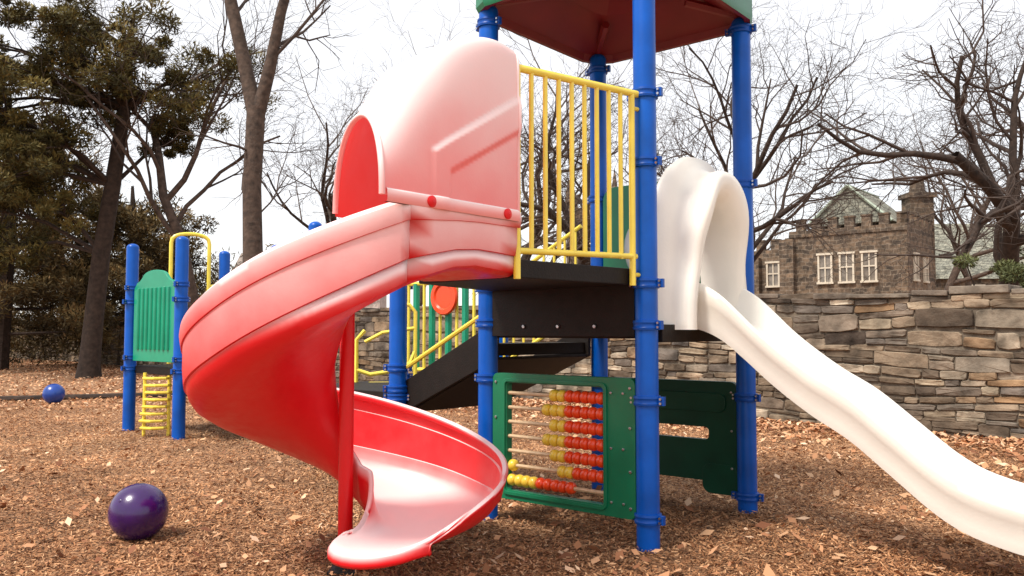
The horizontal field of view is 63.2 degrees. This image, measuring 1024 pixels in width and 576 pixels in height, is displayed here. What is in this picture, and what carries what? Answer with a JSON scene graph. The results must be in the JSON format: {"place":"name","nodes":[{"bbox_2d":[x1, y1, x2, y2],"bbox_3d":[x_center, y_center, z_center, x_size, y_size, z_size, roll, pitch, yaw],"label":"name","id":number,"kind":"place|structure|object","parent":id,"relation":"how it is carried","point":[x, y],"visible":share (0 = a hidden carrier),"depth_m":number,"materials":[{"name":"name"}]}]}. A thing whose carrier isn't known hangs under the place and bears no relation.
{"place":"outdoors","nodes":[
{"label":"outdoors","id":0,"kind":"place"},
{"bbox_2d":[233,253,386,307],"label":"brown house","id":1,"kind":"structure","parent":0,"point":[381,302],"depth_m":58.91,"materials":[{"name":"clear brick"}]},
{"bbox_2d":[0,358,1023,575],"bbox_3d":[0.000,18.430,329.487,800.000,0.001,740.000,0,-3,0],"label":"ground","id":2,"kind":"structure","parent":0,"point":[290,473],"depth_m":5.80,"materials":[{"name":"brown wood"}]},
{"bbox_2d":[42,384,64,403],"bbox_3d":[-7.560,1.747,13.727,0.336,0.336,0.336,0,-3,0],"label":"play ball","id":3,"kind":"object","parent":2,"relation":"on","point":[53,393],"visible":0.91,"depth_m":13.62,"materials":[{"name":"blue plastic"}]},
{"bbox_2d":[0,97,125,369],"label":"pine tree","id":4,"kind":"object","parent":2,"relation":"on","point":[10,290],"visible":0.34,"depth_m":25.74,"materials":[{"name":"green plant"}]},
{"bbox_2d":[8,9,169,262],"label":"bare tree","id":5,"kind":"object","parent":2,"relation":"on","point":[104,146],"visible":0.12,"depth_m":46.29,"materials":[{"name":"brown plant"}]},
{"bbox_2d":[0,392,186,400],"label":"landscape edging","id":6,"kind":"object","parent":2,"relation":"on","point":[66,397],"visible":0.19,"depth_m":14.61,"materials":[{"name":"black plastic"}]},
{"bbox_2d":[12,183,219,365],"bbox_3d":[-13.048,-0.535,28.528,6.784,6.461,8.245,-2,-3,28],"label":"pine tree","id":7,"kind":"object","parent":2,"relation":"on","point":[140,226],"visible":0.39,"depth_m":27.43,"materials":[{"name":"green plant"}]},
{"bbox_2d":[108,483,168,540],"bbox_3d":[-2.140,1.284,4.769,0.322,0.322,0.322,0,-3,0],"label":"play ball","id":8,"kind":"object","parent":2,"relation":"on","point":[139,511],"visible":0.98,"depth_m":4.66,"materials":[{"name":"purple plastic"}]},
{"bbox_2d":[0,0,281,378],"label":"pine tree","id":9,"kind":"object","parent":2,"relation":"on","point":[26,180],"visible":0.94,"depth_m":20.93,"materials":[{"name":"green plant"}]},
{"bbox_2d":[9,236,273,367],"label":"undergrowth","id":10,"kind":"object","parent":2,"relation":"on","point":[20,343],"visible":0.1,"depth_m":28.37,"materials":[{"name":"green plant"}]},
{"bbox_2d":[0,0,365,308],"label":"bare tree","id":11,"kind":"object","parent":2,"relation":"on","point":[172,225],"visible":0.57,"depth_m":21.55,"materials":[{"name":"brown plant"}]},
{"bbox_2d":[120,232,275,439],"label":"climbing tower","id":12,"kind":"structure","parent":2,"relation":"on","point":[155,302],"depth_m":9.62,"materials":[{"name":"blue metal"}]},
{"bbox_2d":[160,0,361,262],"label":"bare tree","id":13,"kind":"object","parent":2,"relation":"on","point":[256,100],"visible":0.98,"depth_m":16.08,"materials":[{"name":"brown plant"}]},
{"bbox_2d":[201,16,392,229],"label":"bare tree","id":14,"kind":"object","parent":2,"relation":"on","point":[327,204],"visible":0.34,"depth_m":40.05,"materials":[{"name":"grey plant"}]},
{"bbox_2d":[311,66,540,305],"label":"bare tree","id":15,"kind":"object","parent":2,"relation":"on","point":[421,295],"visible":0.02,"depth_m":51.38,"materials":[{"name":"brown plant"}]},
{"bbox_2d":[328,0,657,263],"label":"bare tree","id":16,"kind":"object","parent":2,"relation":"on","point":[523,226],"visible":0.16,"depth_m":33.07,"materials":[{"name":"brown plant"}]},
{"bbox_2d":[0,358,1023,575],"bbox_3d":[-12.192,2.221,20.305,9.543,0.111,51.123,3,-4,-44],"label":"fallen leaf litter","id":17,"kind":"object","parent":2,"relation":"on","point":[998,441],"visible":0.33,"depth_m":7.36,"materials":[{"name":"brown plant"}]},
{"bbox_2d":[10,284,1023,440],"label":"stone wall","id":18,"kind":"structure","parent":2,"relation":"on","point":[951,361],"depth_m":9.94,"materials":[{"name":"grey stone"}]},
{"bbox_2d":[426,1,699,259],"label":"bare tree","id":19,"kind":"object","parent":2,"relation":"on","point":[537,231],"visible":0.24,"depth_m":33.93,"materials":[{"name":"brown plant"}]},
{"bbox_2d":[179,0,1023,575],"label":"play structure","id":20,"kind":"object","parent":2,"relation":"on","point":[427,184],"visible":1,"depth_m":4.51,"materials":[{"name":"blue paint"}]},
{"bbox_2d":[470,62,783,296],"bbox_3d":[1.700,-2.516,24.012,10.609,10.355,10.839,-2,-4,32],"label":"bare tree","id":21,"kind":"object","parent":2,"relation":"on","point":[565,221],"visible":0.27,"depth_m":24.70,"materials":[{"name":"brown plant"}]},
{"bbox_2d":[627,122,810,249],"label":"bare tree","id":22,"kind":"object","parent":2,"relation":"on","point":[756,214],"visible":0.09,"depth_m":66.45,"materials":[{"name":"grey plant"}]},
{"bbox_2d":[587,23,887,261],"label":"bare tree","id":23,"kind":"object","parent":2,"relation":"on","point":[768,228],"visible":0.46,"depth_m":40.70,"materials":[{"name":"brown plant"}]},
{"bbox_2d":[619,0,964,271],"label":"bare tree","id":24,"kind":"object","parent":2,"relation":"on","point":[760,164],"visible":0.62,"depth_m":24.43,"materials":[{"name":"brown plant"}]},
{"bbox_2d":[754,181,936,293],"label":"castle house","id":25,"kind":"structure","parent":2,"relation":"on","point":[779,269],"depth_m":51.03,"materials":[{"name":"brown stone"}]},
{"bbox_2d":[765,261,779,287],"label":"window","id":26,"kind":"structure","parent":25,"relation":"in","point":[772,267],"depth_m":54.14,"materials":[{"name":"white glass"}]},
{"bbox_2d":[816,253,833,283],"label":"window","id":27,"kind":"structure","parent":25,"relation":"in","point":[823,260],"depth_m":51.16,"materials":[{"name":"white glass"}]},
{"bbox_2d":[837,251,855,283],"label":"window","id":28,"kind":"structure","parent":25,"relation":"in","point":[844,278],"depth_m":50.30,"materials":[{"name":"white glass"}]},
{"bbox_2d":[859,250,878,282],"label":"window","id":29,"kind":"structure","parent":25,"relation":"in","point":[867,267],"depth_m":49.46,"materials":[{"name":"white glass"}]},
{"bbox_2d":[913,252,920,281],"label":"window","id":30,"kind":"structure","parent":25,"relation":"in","point":[916,276],"depth_m":49.17,"materials":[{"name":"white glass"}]},
{"bbox_2d":[923,257,929,282],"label":"window","id":31,"kind":"structure","parent":25,"relation":"in","point":[926,270],"depth_m":50.75,"materials":[{"name":"white glass"}]},
{"bbox_2d":[752,0,1023,293],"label":"bare tree","id":32,"kind":"object","parent":2,"relation":"on","point":[1005,213],"visible":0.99,"depth_m":19.60,"materials":[{"name":"brown plant"}]},
{"bbox_2d":[996,247,1023,287],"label":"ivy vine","id":33,"kind":"object","parent":32,"relation":"attached to","point":[1022,283],"visible":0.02,"depth_m":21.22,"materials":[{"name":"green plant"}]},
{"bbox_2d":[851,57,1023,290],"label":"bare tree","id":34,"kind":"object","parent":2,"relation":"on","point":[953,280],"visible":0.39,"depth_m":39.19,"materials":[{"name":"brown plant"}]},
{"bbox_2d":[852,89,1023,285],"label":"bare tree","id":35,"kind":"object","parent":2,"relation":"on","point":[964,272],"visible":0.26,"depth_m":53.18,"materials":[{"name":"brown plant"}]},
{"bbox_2d":[854,9,1023,265],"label":"bare tree","id":36,"kind":"object","parent":2,"relation":"on","point":[1002,136],"visible":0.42,"depth_m":30.19,"materials":[{"name":"brown plant"}]},
{"bbox_2d":[952,251,1023,285],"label":"evergreen shrub","id":37,"kind":"object","parent":2,"relation":"on","point":[1011,273],"visible":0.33,"depth_m":15.12,"materials":[{"name":"green plant"}]},
{"bbox_2d":[988,259,1013,274],"bbox_3d":[10.986,0.523,17.072,3.071,3.164,2.307,2,-3,-29],"label":"evergreen shrub","id":38,"kind":"object","parent":2,"relation":"on","point":[993,267],"visible":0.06,"depth_m":17.79,"materials":[{"name":"green plant"}]},
{"bbox_2d":[0,0,1023,318],"label":"sky","id":39,"kind":"structure","parent":0,"point":[278,226],"materials":[{"name":"white"}]},
{"bbox_2d":[565,171,617,263],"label":"tree","id":40,"kind":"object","parent":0,"point":[575,200],"depth_m":59.40,"materials":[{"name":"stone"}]},
{"bbox_2d":[934,224,1023,289],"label":"slate house","id":41,"kind":"structure","parent":0,"point":[944,267],"depth_m":59.22,"materials":[{"name":"grey stone"}]}
]}

